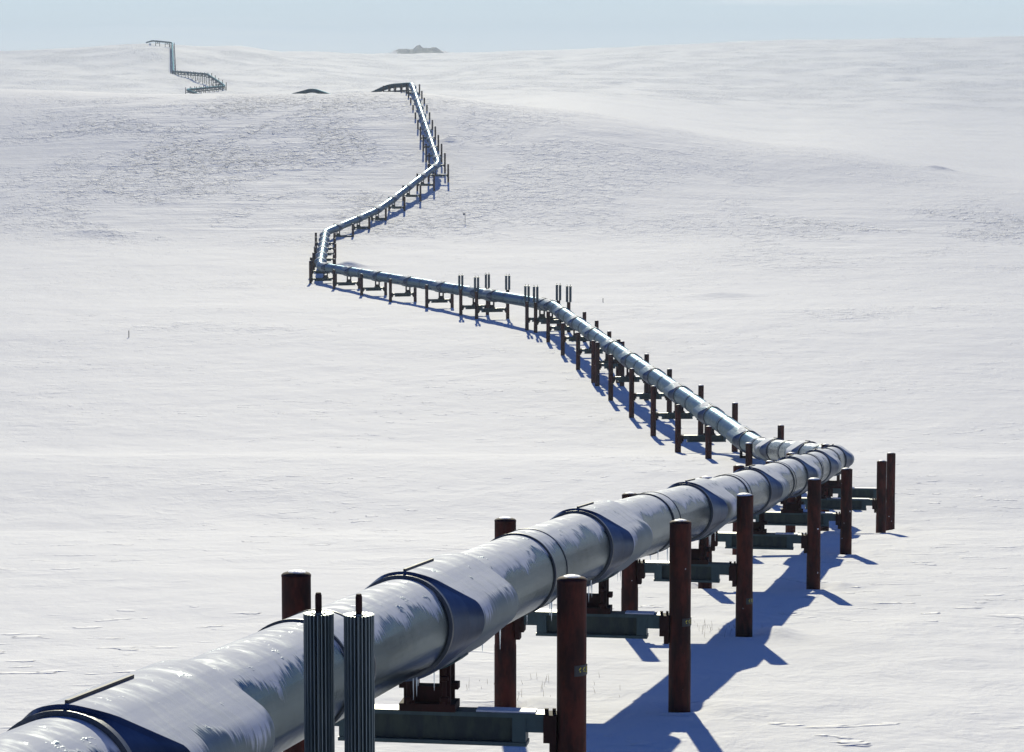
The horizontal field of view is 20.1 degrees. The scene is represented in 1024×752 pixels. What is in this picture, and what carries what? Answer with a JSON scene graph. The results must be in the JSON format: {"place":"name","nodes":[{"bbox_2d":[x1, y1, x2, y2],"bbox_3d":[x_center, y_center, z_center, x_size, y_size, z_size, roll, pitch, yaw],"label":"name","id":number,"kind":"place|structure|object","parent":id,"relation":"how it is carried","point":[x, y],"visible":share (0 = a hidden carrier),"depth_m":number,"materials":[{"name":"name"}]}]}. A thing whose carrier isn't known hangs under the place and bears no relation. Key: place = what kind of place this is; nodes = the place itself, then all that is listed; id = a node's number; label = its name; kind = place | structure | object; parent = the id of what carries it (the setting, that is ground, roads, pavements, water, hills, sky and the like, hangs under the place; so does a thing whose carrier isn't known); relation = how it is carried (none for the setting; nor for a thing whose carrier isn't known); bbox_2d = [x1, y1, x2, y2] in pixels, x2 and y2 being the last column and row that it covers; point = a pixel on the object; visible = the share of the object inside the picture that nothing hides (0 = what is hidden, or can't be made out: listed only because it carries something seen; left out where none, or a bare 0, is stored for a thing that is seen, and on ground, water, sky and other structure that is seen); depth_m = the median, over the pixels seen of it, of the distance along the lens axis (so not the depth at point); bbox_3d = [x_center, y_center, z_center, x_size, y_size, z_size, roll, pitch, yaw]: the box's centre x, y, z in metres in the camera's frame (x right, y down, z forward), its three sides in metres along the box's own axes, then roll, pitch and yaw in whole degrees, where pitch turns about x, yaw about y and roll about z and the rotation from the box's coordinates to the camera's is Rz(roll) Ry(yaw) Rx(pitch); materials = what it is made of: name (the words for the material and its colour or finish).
{"place":"outdoors","nodes":[
{"label":"outdoors","id":0,"kind":"place"},
{"bbox_2d":[0,36,1023,751],"bbox_3d":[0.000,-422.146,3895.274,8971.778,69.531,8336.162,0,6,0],"label":"snowy ground","id":1,"kind":"structure","parent":0,"point":[814,240],"depth_m":340.05,"materials":[{"name":"white snow"}]},
{"bbox_2d":[310,257,334,276],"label":"pipe support","id":2,"kind":"object","parent":1,"relation":"on","point":[317,271],"visible":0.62,"depth_m":494.83,"materials":[{"name":"orange metal"}]},
{"bbox_2d":[309,261,336,283],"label":"pipe support","id":3,"kind":"object","parent":1,"relation":"on","point":[324,278],"visible":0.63,"depth_m":478.73,"materials":[{"name":"brown metal"}]},
{"bbox_2d":[312,252,334,269],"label":"pipe support","id":4,"kind":"object","parent":1,"relation":"on","point":[313,259],"visible":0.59,"depth_m":511.60,"materials":[{"name":"orange metal"}]},
{"bbox_2d":[314,247,335,263],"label":"pipe support","id":5,"kind":"object","parent":1,"relation":"on","point":[328,259],"visible":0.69,"depth_m":528.66,"materials":[{"name":"orange metal"}]},
{"bbox_2d":[315,232,335,244],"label":"pipe support","id":6,"kind":"object","parent":1,"relation":"on","point":[334,236],"visible":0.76,"depth_m":579.39,"materials":[{"name":"orange metal"}]},
{"bbox_2d":[315,237,335,250],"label":"pipe support","id":7,"kind":"object","parent":1,"relation":"on","point":[329,248],"visible":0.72,"depth_m":562.43,"materials":[{"name":"orange metal"}]},
{"bbox_2d":[315,242,336,257],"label":"pipe support","id":8,"kind":"object","parent":1,"relation":"on","point":[329,254],"visible":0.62,"depth_m":545.49,"materials":[{"name":"orange metal"}]},
{"bbox_2d":[303,592,374,751],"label":"pipes","id":9,"kind":"object","parent":1,"relation":"on","point":[359,692],"visible":1,"depth_m":29.32,"materials":[{"name":"grey metal"}]},
{"bbox_2d":[334,223,353,236],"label":"pipe support","id":10,"kind":"object","parent":1,"relation":"on","point":[339,235],"visible":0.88,"depth_m":600.02,"materials":[{"name":"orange metal"}]},
{"bbox_2d":[333,270,359,288],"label":"pipe support","id":11,"kind":"object","parent":1,"relation":"on","point":[348,282],"visible":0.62,"depth_m":463.35,"materials":[{"name":"orange metal"}]},
{"bbox_2d":[354,216,369,228],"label":"pipe support","id":12,"kind":"object","parent":1,"relation":"on","point":[362,227],"visible":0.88,"depth_m":617.96,"materials":[{"name":"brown metal"}]},
{"bbox_2d":[360,274,386,294],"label":"pipe support","id":13,"kind":"object","parent":1,"relation":"on","point":[376,287],"visible":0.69,"depth_m":445.87,"materials":[{"name":"orange metal"}]},
{"bbox_2d":[371,208,386,220],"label":"pipe support","id":14,"kind":"object","parent":1,"relation":"on","point":[377,218],"visible":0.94,"depth_m":635.76,"materials":[{"name":"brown metal"}]},
{"bbox_2d":[388,196,405,210],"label":"pipe support","id":15,"kind":"object","parent":1,"relation":"on","point":[393,206],"visible":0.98,"depth_m":653.44,"materials":[{"name":"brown metal"}]},
{"bbox_2d":[389,279,416,301],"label":"pipe support","id":16,"kind":"object","parent":1,"relation":"on","point":[407,293],"visible":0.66,"depth_m":428.43,"materials":[{"name":"brown metal"}]},
{"bbox_2d":[402,185,420,201],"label":"pipe support","id":17,"kind":"object","parent":1,"relation":"on","point":[409,195],"visible":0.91,"depth_m":671.14,"materials":[{"name":"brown metal"}]},
{"bbox_2d":[417,120,432,129],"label":"pipe support","id":18,"kind":"object","parent":1,"relation":"on","point":[423,128],"visible":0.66,"depth_m":789.40,"materials":[{"name":"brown metal"}]},
{"bbox_2d":[416,173,434,190],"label":"pipe support","id":19,"kind":"object","parent":1,"relation":"on","point":[423,184],"visible":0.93,"depth_m":688.86,"materials":[{"name":"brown metal"}]},
{"bbox_2d":[420,126,435,139],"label":"pipe support","id":20,"kind":"object","parent":1,"relation":"on","point":[434,137],"visible":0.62,"depth_m":772.26,"materials":[{"name":"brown metal"}]},
{"bbox_2d":[422,135,438,150],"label":"pipe support","id":21,"kind":"object","parent":1,"relation":"on","point":[423,146],"visible":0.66,"depth_m":754.91,"materials":[{"name":"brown metal"}]},
{"bbox_2d":[281,570,586,751],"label":"pipe support","id":22,"kind":"object","parent":1,"relation":"on","point":[430,713],"visible":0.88,"depth_m":44.75,"materials":[{"name":"orange metal"}]},
{"bbox_2d":[0,40,853,751],"bbox_3d":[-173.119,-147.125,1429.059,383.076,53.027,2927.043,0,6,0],"label":"pipeline","id":23,"kind":"object","parent":22,"relation":"on","point":[434,614],"visible":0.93,"depth_m":43.15,"materials":[{"name":"metal"}]},
{"bbox_2d":[425,144,442,161],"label":"pipe support","id":24,"kind":"object","parent":1,"relation":"on","point":[426,155],"visible":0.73,"depth_m":737.61,"materials":[{"name":"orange metal"}]},
{"bbox_2d":[428,153,445,172],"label":"pipe support","id":25,"kind":"object","parent":1,"relation":"on","point":[444,165],"visible":0.66,"depth_m":720.35,"materials":[{"name":"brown metal"}]},
{"bbox_2d":[428,163,448,181],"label":"pipe support","id":26,"kind":"object","parent":1,"relation":"on","point":[443,175],"visible":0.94,"depth_m":704.49,"materials":[{"name":"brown metal"}]},
{"bbox_2d":[425,285,453,307],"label":"pipe support","id":27,"kind":"object","parent":1,"relation":"on","point":[441,299],"visible":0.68,"depth_m":411.02,"materials":[{"name":"orange metal"}]},
{"bbox_2d":[458,274,489,314],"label":"pipe support","id":28,"kind":"object","parent":1,"relation":"on","point":[462,306],"visible":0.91,"depth_m":394.38,"materials":[{"name":"grey metal"}]},
{"bbox_2d":[474,275,509,318],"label":"pipe support","id":29,"kind":"object","parent":1,"relation":"on","point":[491,308],"visible":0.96,"depth_m":387.12,"materials":[{"name":"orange metal"}]},
{"bbox_2d":[524,284,560,329],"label":"pipe support","id":30,"kind":"object","parent":1,"relation":"on","point":[527,301],"visible":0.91,"depth_m":365.38,"materials":[{"name":"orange metal"}]},
{"bbox_2d":[533,284,571,332],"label":"pipe support","id":31,"kind":"object","parent":1,"relation":"on","point":[552,321],"visible":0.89,"depth_m":361.12,"materials":[{"name":"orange metal"}]},
{"bbox_2d":[546,311,585,341],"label":"pipe support","id":32,"kind":"object","parent":1,"relation":"on","point":[549,328],"visible":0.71,"depth_m":346.23,"materials":[{"name":"orange metal"}]},
{"bbox_2d":[561,320,598,355],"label":"pipe support","id":33,"kind":"object","parent":1,"relation":"on","point":[570,338],"visible":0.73,"depth_m":328.29,"materials":[{"name":"orange metal"}]},
{"bbox_2d":[494,516,691,712],"bbox_3d":[1.695,5.706,61.409,4.208,5.465,0.711,1,6,10],"label":"pipe support","id":34,"kind":"object","parent":1,"relation":"on","point":[672,624],"visible":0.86,"depth_m":61.15,"materials":[{"name":"brown metal"}]},
{"bbox_2d":[576,331,610,369],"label":"pipe support","id":35,"kind":"object","parent":1,"relation":"on","point":[579,350],"visible":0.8,"depth_m":309.32,"materials":[{"name":"orange metal"}]},
{"bbox_2d":[591,339,620,382],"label":"pipe support","id":36,"kind":"object","parent":1,"relation":"on","point":[605,360],"visible":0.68,"depth_m":292.88,"materials":[{"name":"orange metal"}]},
{"bbox_2d":[595,341,624,385],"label":"pipe support","id":37,"kind":"object","parent":1,"relation":"on","point":[598,365],"visible":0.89,"depth_m":289.42,"materials":[{"name":"orange metal"}]},
{"bbox_2d":[608,354,648,400],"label":"pipe support","id":38,"kind":"object","parent":1,"relation":"on","point":[612,379],"visible":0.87,"depth_m":273.46,"materials":[{"name":"orange metal"}]},
{"bbox_2d":[629,368,671,417],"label":"pipe support","id":39,"kind":"object","parent":1,"relation":"on","point":[633,396],"visible":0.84,"depth_m":255.50,"materials":[{"name":"orange metal"}]},
{"bbox_2d":[650,385,703,435],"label":"pipe support","id":40,"kind":"object","parent":1,"relation":"on","point":[655,415],"visible":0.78,"depth_m":237.55,"materials":[{"name":"brown metal"}]},
{"bbox_2d":[621,492,753,636],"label":"pipe support","id":41,"kind":"object","parent":1,"relation":"on","point":[739,571],"visible":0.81,"depth_m":79.80,"materials":[{"name":"brown metal"}]},
{"bbox_2d":[675,402,737,452],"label":"pipe support","id":42,"kind":"object","parent":1,"relation":"on","point":[679,437],"visible":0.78,"depth_m":219.56,"materials":[{"name":"brown metal"}]},
{"bbox_2d":[705,425,783,458],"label":"pipe support","id":43,"kind":"object","parent":1,"relation":"on","point":[708,442],"visible":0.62,"depth_m":201.45,"materials":[{"name":"brown metal"}]},
{"bbox_2d":[745,442,766,466],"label":"pipe support","id":44,"kind":"object","parent":1,"relation":"on","point":[748,453],"visible":0.27,"depth_m":186.45,"materials":[{"name":"brown metal"}]},
{"bbox_2d":[698,476,820,589],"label":"pipe support","id":45,"kind":"object","parent":1,"relation":"on","point":[809,540],"visible":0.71,"depth_m":97.85,"materials":[{"name":"brown metal"}]},
{"bbox_2d":[732,464,852,554],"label":"pipe support","id":46,"kind":"object","parent":1,"relation":"on","point":[791,514],"visible":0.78,"depth_m":115.97,"materials":[{"name":"brown metal"}]},
{"bbox_2d":[785,452,886,532],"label":"pipe support","id":47,"kind":"object","parent":1,"relation":"on","point":[878,503],"visible":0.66,"depth_m":135.01,"materials":[{"name":"brown metal"}]},
{"bbox_2d":[821,444,895,530],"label":"pipe support","id":48,"kind":"object","parent":1,"relation":"on","point":[832,487],"visible":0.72,"depth_m":153.20,"materials":[{"name":"brown metal"}]},
{"bbox_2d":[0,0,1023,53],"label":"sky","id":49,"kind":"structure","parent":0,"point":[341,26],"materials":[{"name":"blue"}]},
{"bbox_2d":[466,672,594,699],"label":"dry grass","id":50,"kind":"structure","parent":0,"point":[541,685],"depth_m":65.94,"materials":[{"name":"beige plant"}]},
{"bbox_2d":[697,620,734,636],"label":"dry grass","id":51,"kind":"structure","parent":0,"point":[710,628],"depth_m":81.12,"materials":[{"name":"beige plant"}]}
]}

